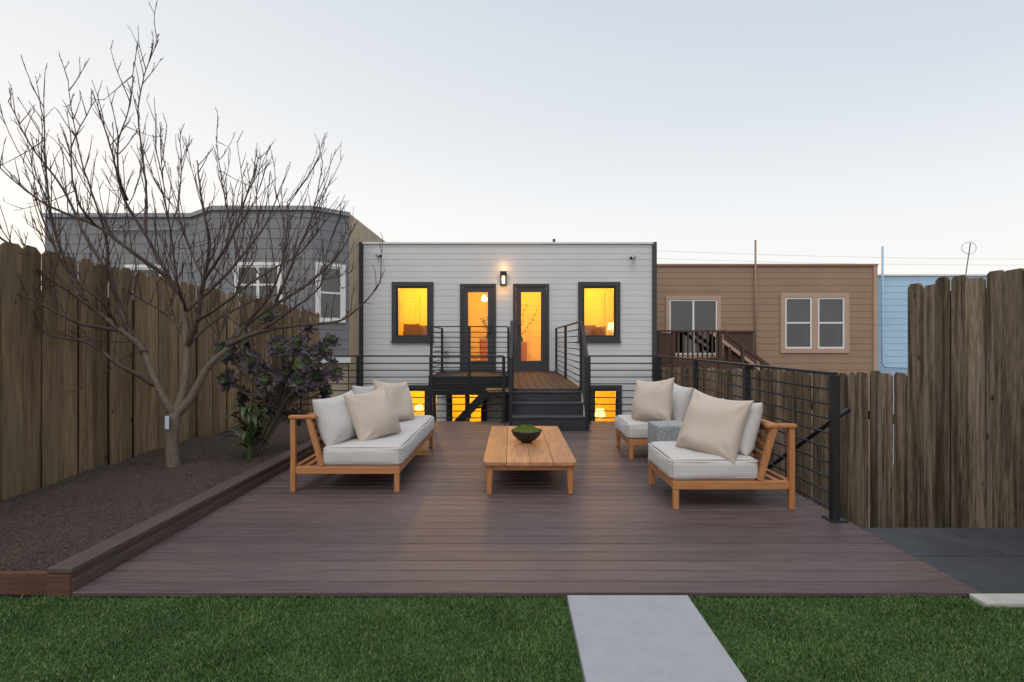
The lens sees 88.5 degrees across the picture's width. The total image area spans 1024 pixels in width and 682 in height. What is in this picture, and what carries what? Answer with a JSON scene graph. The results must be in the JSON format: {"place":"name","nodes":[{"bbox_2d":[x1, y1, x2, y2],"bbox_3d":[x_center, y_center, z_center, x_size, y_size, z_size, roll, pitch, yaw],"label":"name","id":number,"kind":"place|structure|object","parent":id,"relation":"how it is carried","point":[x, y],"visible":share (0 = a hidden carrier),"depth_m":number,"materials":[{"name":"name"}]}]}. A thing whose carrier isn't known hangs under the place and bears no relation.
{"place":"outdoors","nodes":[
{"label":"outdoors","id":0,"kind":"place"},
{"bbox_2d":[42,206,384,398],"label":"grey house","id":1,"kind":"structure","parent":0,"point":[346,331],"depth_m":12.67,"materials":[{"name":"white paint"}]},
{"bbox_2d":[125,265,160,299],"bbox_3d":[-9.036,-1.196,12.940,0.985,1.351,0.080,0,0,0],"label":"window","id":2,"kind":"structure","parent":1,"relation":"in","point":[145,269],"depth_m":12.95,"materials":[{"name":"white paint"}]},
{"bbox_2d":[233,262,282,304],"bbox_3d":[-5.904,-1.304,12.240,1.141,1.048,0.080,0,0,0],"label":"window","id":3,"kind":"structure","parent":1,"relation":"in","point":[258,284],"depth_m":12.25,"materials":[{"name":"white paint"}]},
{"bbox_2d":[315,262,345,322],"bbox_3d":[-4.323,-1.141,12.529,0.725,1.402,0.080,0,0,-43],"label":"window","id":4,"kind":"structure","parent":1,"relation":"in","point":[330,287],"depth_m":12.56,"materials":[{"name":"white paint"}]},
{"bbox_2d":[415,405,422,414],"bbox_3d":[-2.581,1.924,14.600,0.240,0.352,0.240,0,0,0],"label":"table lamp","id":5,"kind":"object","parent":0,"point":[418,407],"visible":0.55,"depth_m":14.52,"materials":[{"name":"white paint"}]},
{"bbox_2d":[359,242,656,420],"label":"white house","id":6,"kind":"structure","parent":0,"point":[555,284],"depth_m":13.70,"materials":[{"name":"paint"}]},
{"bbox_2d":[391,282,433,342],"bbox_3d":[-2.585,-0.747,13.678,1.121,1.580,0.105,0,0,0],"label":"window","id":7,"kind":"structure","parent":6,"relation":"in","point":[396,338],"depth_m":13.65,"materials":[{"name":"grey paint"}]},
{"bbox_2d":[400,292,426,334],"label":"wall","id":8,"kind":"structure","parent":6,"relation":"in","point":[409,301],"depth_m":16.95,"materials":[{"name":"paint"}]},
{"bbox_2d":[408,385,428,414],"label":"window","id":9,"kind":"structure","parent":6,"relation":"in","point":[411,387],"depth_m":13.65,"materials":[{"name":"grey paint"}]},
{"bbox_2d":[446,395,486,420],"bbox_3d":[-1.179,2.006,13.688,1.055,1.667,0.085,0,0,0],"label":"window","id":10,"kind":"structure","parent":6,"relation":"in","point":[448,400],"depth_m":13.65,"materials":[{"name":"grey paint"}]},
{"bbox_2d":[468,303,484,360],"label":"wall","id":11,"kind":"structure","parent":6,"relation":"in","point":[476,311],"depth_m":17.55,"materials":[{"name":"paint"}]},
{"bbox_2d":[460,284,495,369],"bbox_3d":[-0.886,-0.355,13.670,0.958,2.260,0.120,0,0,0],"label":"door","id":12,"kind":"structure","parent":6,"relation":"in","point":[464,288],"depth_m":13.67,"materials":[{"name":"grey paint"}]},
{"bbox_2d":[480,339,487,360],"bbox_3d":[-0.750,0.330,16.642,0.500,0.800,0.515,0,0,0],"label":"dresser","id":13,"kind":"object","parent":6,"relation":"in","point":[483,349],"visible":0.26,"depth_m":16.39,"materials":[{"name":"orange wood"}]},
{"bbox_2d":[480,317,487,338],"bbox_3d":[-0.647,-0.424,16.583,0.746,0.706,0.252,0,0,0],"label":"plant","id":14,"kind":"object","parent":13,"relation":"on","point":[485,325],"visible":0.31,"depth_m":16.57,"materials":[{"name":"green plant"}]},
{"bbox_2d":[481,292,486,301],"bbox_3d":[-0.820,-1.635,15.600,0.180,0.930,0.180,0,0,0],"label":"pendant lamp","id":15,"kind":"object","parent":6,"relation":"hanging from","point":[484,298],"visible":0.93,"depth_m":15.54,"materials":[{"name":"white glass"}]},
{"bbox_2d":[500,271,506,285],"bbox_3d":[-0.221,-1.609,13.589,0.170,0.380,0.178,0,0,0],"label":"wall lamp","id":16,"kind":"object","parent":6,"relation":"attached to","point":[503,278],"visible":1,"depth_m":13.50,"materials":[{"name":"black metal"}]},
{"bbox_2d":[521,342,526,360],"bbox_3d":[0.275,0.380,16.093,0.350,0.700,0.415,0,0,0],"label":"dresser","id":17,"kind":"object","parent":6,"relation":"in","point":[523,351],"visible":0.38,"depth_m":15.88,"materials":[{"name":"orange wood"}]},
{"bbox_2d":[521,304,536,341],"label":"branches","id":18,"kind":"object","parent":17,"relation":"on","point":[523,321],"visible":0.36,"depth_m":16.02,"materials":[{"name":"brown plant"}]},
{"bbox_2d":[513,284,549,370],"bbox_3d":[0.495,-0.355,13.670,0.958,2.260,0.120,0,0,0],"label":"door","id":19,"kind":"structure","parent":6,"relation":"in","point":[543,365],"depth_m":13.67,"materials":[{"name":"grey paint"}]},
{"bbox_2d":[528,301,540,360],"bbox_3d":[0.810,-0.245,16.540,0.580,2.050,0.100,0,0,0],"label":"closet door","id":20,"kind":"structure","parent":6,"relation":"in","point":[534,329],"depth_m":16.55,"materials":[{"name":"paint"}]},
{"bbox_2d":[577,282,620,342],"bbox_3d":[2.266,-0.747,13.678,1.134,1.580,0.105,0,0,0],"label":"window","id":21,"kind":"structure","parent":6,"relation":"in","point":[615,338],"depth_m":13.65,"materials":[{"name":"grey paint"}]},
{"bbox_2d":[584,292,613,334],"bbox_3d":[2.650,-0.395,16.940,2.040,2.350,0.100,0,0,0],"label":"closet door","id":22,"kind":"structure","parent":6,"relation":"in","point":[593,301],"depth_m":16.95,"materials":[{"name":"paint"}]},
{"bbox_2d":[591,385,621,420],"bbox_3d":[2.429,1.862,13.688,0.846,1.433,0.085,0,0,0],"label":"window","id":23,"kind":"structure","parent":6,"relation":"in","point":[593,387],"depth_m":13.65,"materials":[{"name":"grey paint"}]},
{"bbox_3d":[2.050,0.340,15.250,1.100,0.880,1.900,0,0,0],"label":"bed","id":24,"kind":"object","parent":6,"relation":"in","visible":0},
{"bbox_2d":[584,325,595,334],"bbox_3d":[2.120,-0.280,14.590,0.420,0.345,0.213,0,0,0],"label":"pillow","id":25,"kind":"object","parent":24,"relation":"on","point":[588,329],"visible":0.49,"depth_m":14.52,"materials":[{"name":"brown fabric"}]},
{"bbox_2d":[593,326,605,334],"bbox_3d":[2.420,-0.260,14.543,0.380,0.312,0.216,0,0,0],"label":"pillow","id":26,"kind":"object","parent":24,"relation":"on","point":[601,330],"visible":0.71,"depth_m":14.48,"materials":[{"name":"brown fabric"}]},
{"bbox_2d":[0,598,1023,681],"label":"lawn","id":27,"kind":"structure","parent":0,"point":[440,647],"depth_m":2.44,"materials":[{"name":"green plant"}]},
{"bbox_2d":[0,571,47,594],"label":"timber board","id":28,"kind":"object","parent":27,"relation":"on","point":[23,582],"visible":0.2,"depth_m":2.92,"materials":[{"name":"brown wood"}]},
{"bbox_2d":[0,242,318,500],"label":"wooden fence","id":29,"kind":"object","parent":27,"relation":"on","point":[51,432],"visible":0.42,"depth_m":5.38,"materials":[{"name":"brown wood"}]},
{"bbox_2d":[567,595,746,681],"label":"paver","id":30,"kind":"object","parent":27,"relation":"on","point":[645,638],"visible":1,"depth_m":2.40,"materials":[{"name":"grey concrete"}]},
{"bbox_2d":[969,594,1023,607],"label":"kerb","id":31,"kind":"structure","parent":27,"relation":"on","point":[1000,600],"depth_m":2.81,"materials":[{"name":"concrete"}]},
{"bbox_2d":[0,0,1023,273],"label":"sky","id":32,"kind":"structure","parent":0,"point":[815,131],"materials":[{"name":"white"}]},
{"bbox_2d":[595,409,604,420],"bbox_3d":[2.443,2.110,14.600,0.300,0.440,0.300,0,0,0],"label":"table lamp","id":33,"kind":"object","parent":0,"point":[599,414],"visible":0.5,"depth_m":14.50,"materials":[{"name":"white paint"}]},
{"bbox_2d":[607,322,613,334],"bbox_3d":[2.780,-0.291,14.500,0.300,0.440,0.300,0,0,0],"label":"table lamp","id":34,"kind":"object","parent":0,"point":[610,325],"visible":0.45,"depth_m":14.41,"materials":[{"name":"white paint"}]},
{"bbox_2d":[657,264,877,466],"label":"brown house","id":35,"kind":"structure","parent":0,"point":[817,316],"depth_m":16.20,"materials":[{"name":"paint"}]},
{"bbox_2d":[666,296,720,357],"bbox_3d":[5.575,-0.431,16.190,1.694,1.910,0.080,0,0,0],"label":"sliding door","id":36,"kind":"structure","parent":35,"relation":"in","point":[682,312],"depth_m":16.20,"materials":[{"name":"white paint"}]},
{"bbox_2d":[657,330,812,426],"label":"wooden balcony","id":37,"kind":"structure","parent":35,"relation":"attached to","point":[738,346],"depth_m":14.59,"materials":[{"name":"brown wood"}]},
{"bbox_2d":[754,240,756,369],"bbox_3d":[7.453,-1.064,16.100,0.055,4.056,0.055,0,0,23],"label":"vent pipe","id":38,"kind":"object","parent":35,"relation":"attached to","point":[755,297],"visible":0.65,"depth_m":16.08,"materials":[{"name":"metal"}]},
{"bbox_2d":[780,293,848,352],"bbox_3d":[9.309,-0.554,16.190,2.110,1.848,0.080,0,0,0],"label":"window","id":39,"kind":"structure","parent":35,"relation":"in","point":[809,322],"depth_m":16.20,"materials":[{"name":"grey glass"}]},
{"bbox_2d":[657,258,921,264],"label":"overhead wire","id":40,"kind":"object","parent":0,"point":[797,262],"visible":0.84,"depth_m":41.99,"materials":[{"name":"black"}]},
{"bbox_2d":[674,251,954,258],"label":"overhead wire","id":41,"kind":"object","parent":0,"point":[829,256],"visible":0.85,"depth_m":41.99,"materials":[{"name":"black metal"}]},
{"bbox_2d":[868,465,893,527],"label":"ground","id":42,"kind":"structure","parent":0,"point":[869,497],"depth_m":13.04,"materials":[{"name":"grey concrete"}]},
{"bbox_2d":[0,570,74,597],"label":"bed base","id":43,"kind":"object","parent":42,"relation":"on","point":[19,596],"depth_m":2.98,"materials":[{"name":"brown wood"}]},
{"bbox_2d":[0,418,318,570],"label":"bark mulch","id":44,"kind":"object","parent":43,"relation":"on","point":[31,565],"visible":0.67,"depth_m":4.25,"materials":[{"name":"brown wood"}]},
{"bbox_2d":[0,0,384,467],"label":"bare tree","id":45,"kind":"object","parent":44,"relation":"on","point":[181,405],"visible":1,"depth_m":5.23,"materials":[{"name":"brown plant"}]},
{"bbox_2d":[165,410,173,428],"bbox_3d":[-3.385,0.777,5.216,0.095,0.187,0.023,0,0,-33],"label":"plant tag","id":46,"kind":"object","parent":45,"relation":"hanging from","point":[166,422],"visible":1,"depth_m":5.20,"materials":[{"name":"white plastic"}]},
{"bbox_2d":[223,401,271,459],"bbox_3d":[-2.963,0.996,5.871,0.522,0.670,0.463,0,0,-23],"label":"leafy plant","id":47,"kind":"object","parent":44,"relation":"on","point":[250,433],"visible":0.95,"depth_m":5.86,"materials":[{"name":"green plant"}]},
{"bbox_2d":[212,308,344,455],"bbox_3d":[-2.672,0.472,6.092,1.527,1.734,1.198,0,0,0],"label":"shrub","id":48,"kind":"object","parent":44,"relation":"on","point":[282,389],"visible":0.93,"depth_m":5.95,"materials":[{"name":"green plant"}]},
{"bbox_2d":[47,436,324,597],"bbox_3d":[-2.493,1.333,5.971,0.144,0.162,6.158,0,0,0],"label":"bed edging","id":49,"kind":"object","parent":43,"relation":"on","point":[69,576],"visible":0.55,"depth_m":3.59,"materials":[{"name":"brown wood"}]},
{"bbox_2d":[433,371,581,420],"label":"raised walkway","id":50,"kind":"structure","parent":42,"relation":"on","point":[541,380],"depth_m":11.66,"materials":[{"name":"brown wood"}]},
{"bbox_2d":[428,326,509,375],"bbox_3d":[-0.940,0.223,12.645,1.850,1.114,1.940,0,0,0],"label":"metal railing","id":51,"kind":"object","parent":50,"relation":"on","point":[469,347],"visible":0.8,"depth_m":11.73,"materials":[{"name":"black metal"}]},
{"bbox_2d":[454,386,508,420],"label":"staircase","id":52,"kind":"structure","parent":50,"relation":"attached to","point":[477,401],"depth_m":9.73,"materials":[{"name":"black metal"}]},
{"bbox_2d":[662,367,907,527],"bbox_3d":[3.855,2.046,9.310,0.110,3.468,8.744,0,0,0],"label":"wooden fence","id":53,"kind":"object","parent":42,"relation":"on","point":[881,417],"visible":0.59,"depth_m":5.97,"materials":[{"name":"brown wood"}]},
{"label":"path base","id":54,"kind":"structure","parent":42,"relation":"on","visible":0},
{"bbox_2d":[79,597,968,597],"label":"deck joists","id":55,"kind":"object","parent":54,"relation":"attached to","point":[490,597],"visible":0.07,"depth_m":2.90,"materials":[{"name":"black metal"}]},
{"bbox_2d":[72,421,980,596],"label":"deck","id":56,"kind":"structure","parent":55,"relation":"on","point":[442,522],"depth_m":3.62,"materials":[{"name":"brown wood"}]},
{"bbox_2d":[288,386,433,491],"bbox_3d":[-1.517,0.939,5.835,1.046,0.880,2.094,0,0,0],"label":"sofa","id":57,"kind":"object","parent":56,"relation":"on","point":[344,450],"visible":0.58,"depth_m":4.84,"materials":[{"name":"white fabric"}]},
{"bbox_2d":[343,385,400,440],"bbox_3d":[-1.364,0.720,5.210,0.332,0.521,0.553,0,0,31],"label":"throw pillow","id":58,"kind":"object","parent":57,"relation":"on","point":[373,414],"visible":0.98,"depth_m":5.08,"materials":[{"name":"beige fabric"}]},
{"bbox_2d":[373,380,414,420],"bbox_3d":[-1.387,0.715,6.238,0.333,0.529,0.548,0,0,40],"label":"throw pillow","id":59,"kind":"object","parent":57,"relation":"on","point":[399,396],"visible":0.66,"depth_m":6.17,"materials":[{"name":"beige fabric"}]},
{"bbox_2d":[282,355,507,422],"bbox_3d":[-1.995,0.810,8.900,3.840,1.139,0.130,0,0,0],"label":"metal railing","id":60,"kind":"object","parent":56,"relation":"on","point":[430,383],"visible":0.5,"depth_m":8.89,"materials":[{"name":"black metal"}]},
{"bbox_2d":[508,321,515,425],"bbox_3d":[-0.010,0.523,9.850,0.150,1.714,3.630,0,0,0],"label":"metal railing","id":61,"kind":"object","parent":56,"relation":"on","point":[511,366],"visible":0.8,"depth_m":8.13,"materials":[{"name":"black metal"}]},
{"bbox_2d":[483,426,575,493],"bbox_3d":[0.160,1.229,5.680,0.840,0.300,2.000,0,0,0],"label":"coffee table","id":62,"kind":"object","parent":56,"relation":"on","point":[548,448],"visible":0.9,"depth_m":5.04,"materials":[{"name":"brown wood"}]},
{"bbox_2d":[511,428,541,442],"bbox_3d":[0.155,1.014,5.620,0.330,0.128,0.330,0,0,0],"label":"bowl","id":63,"kind":"object","parent":62,"relation":"on","point":[526,437],"visible":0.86,"depth_m":5.50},
{"bbox_2d":[513,425,539,431],"bbox_3d":[0.156,0.934,5.618,0.304,0.097,0.309,0,0,0],"label":"moss","id":64,"kind":"object","parent":63,"relation":"in","point":[526,428],"visible":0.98,"depth_m":5.55,"materials":[{"name":"green plant"}]},
{"bbox_2d":[512,391,585,430],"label":"steps","id":65,"kind":"structure","parent":56,"relation":"on","point":[562,410],"depth_m":8.30,"materials":[{"name":"wood"}]},
{"bbox_2d":[555,321,591,430],"bbox_3d":[1.147,0.523,10.825,0.145,1.714,5.580,0,0,0],"label":"metal railing","id":66,"kind":"object","parent":56,"relation":"on","point":[584,370],"visible":0.98,"depth_m":8.57,"materials":[{"name":"black metal"}]},
{"bbox_2d":[589,355,656,422],"bbox_3d":[1.860,0.810,8.900,1.250,1.139,0.130,0,0,0],"label":"metal railing","id":67,"kind":"object","parent":56,"relation":"on","point":[654,370],"visible":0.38,"depth_m":8.89,"materials":[{"name":"black metal"}]},
{"bbox_2d":[615,383,692,459],"bbox_3d":[1.852,0.948,6.500,1.046,0.862,0.804,0,0,0],"label":"lounge chair","id":68,"kind":"object","parent":56,"relation":"on","point":[630,431],"visible":0.46,"depth_m":6.21,"materials":[{"name":"white fabric"}]},
{"bbox_2d":[632,377,674,420],"bbox_3d":[1.666,0.706,6.267,0.313,0.563,0.574,0,0,-44],"label":"throw pillow","id":69,"kind":"object","parent":68,"relation":"on","point":[652,401],"visible":0.88,"depth_m":6.15,"materials":[{"name":"beige fabric"}]},
{"bbox_2d":[648,420,682,459],"bbox_3d":[1.681,1.128,5.640,0.359,0.509,0.358,0,0,-3],"label":"side table","id":70,"kind":"object","parent":56,"relation":"on","point":[666,430],"visible":0.42,"depth_m":5.47,"materials":[{"name":"stone"}]},
{"bbox_2d":[648,398,796,509],"bbox_3d":[1.807,0.948,4.690,1.046,0.862,0.804,0,0,0],"label":"lounge chair","id":71,"kind":"object","parent":56,"relation":"on","point":[673,466],"visible":0.71,"depth_m":4.31,"materials":[{"name":"white fabric"}]},
{"bbox_2d":[675,388,753,464],"bbox_3d":[1.718,0.721,4.534,0.350,0.578,0.605,0,0,-37],"label":"throw pillow","id":72,"kind":"object","parent":71,"relation":"on","point":[713,425],"visible":0.98,"depth_m":4.42,"materials":[{"name":"beige fabric"}]},
{"bbox_2d":[657,355,850,521],"bbox_3d":[2.552,1.369,6.470,0.255,2.256,4.950,0,0,0],"label":"metal railing","id":73,"kind":"object","parent":56,"relation":"on","point":[836,414],"visible":0.52,"depth_m":4.37,"materials":[{"name":"black metal"}]},
{"bbox_2d":[878,274,986,464],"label":"blue house","id":74,"kind":"structure","parent":0,"point":[896,286],"depth_m":16.50,"materials":[{"name":"paint"}]},
{"bbox_2d":[881,246,907,368],"bbox_3d":[11.976,-1.034,16.350,0.979,3.806,0.060,0,0,0],"label":"drain pipe","id":75,"kind":"object","parent":74,"relation":"attached to","point":[882,306],"visible":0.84,"depth_m":16.33,"materials":[{"name":"metal"}]},
{"bbox_2d":[961,242,976,273],"bbox_3d":[15.639,-2.806,18.000,0.518,1.169,0.031,0,0,0],"label":"antenna","id":76,"kind":"object","parent":74,"relation":"on","point":[968,254],"visible":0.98,"depth_m":17.99,"materials":[{"name":"grey metal"}]},
{"bbox_2d":[862,528,1023,593],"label":"slate path","id":77,"kind":"structure","parent":0,"point":[986,560],"depth_m":3.46,"materials":[{"name":"tile"}]},
{"bbox_2d":[908,268,1023,527],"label":"wooden fence","id":78,"kind":"object","parent":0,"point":[966,401],"visible":0.71,"depth_m":4.38,"materials":[{"name":"brown wood"}]},
{"bbox_3d":[-2.750,0.340,15.250,1.500,0.880,1.900,0,0,0],"label":"bed","id":79,"kind":"object","parent":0,"visible":0},
{"bbox_2d":[403,324,418,334],"bbox_3d":[-2.780,-0.300,14.489,0.450,0.369,0.219,0,0,0],"label":"pillow","id":80,"kind":"object","parent":79,"relation":"on","point":[410,329],"visible":0.74,"depth_m":14.43,"materials":[{"name":"brown fabric"}]},
{"bbox_2d":[419,325,426,334],"bbox_3d":[-2.420,-0.280,14.543,0.420,0.345,0.208,0,0,0],"label":"pillow","id":81,"kind":"object","parent":79,"relation":"on","point":[422,329],"visible":0.48,"depth_m":14.46,"materials":[{"name":"brown fabric"}]}
]}

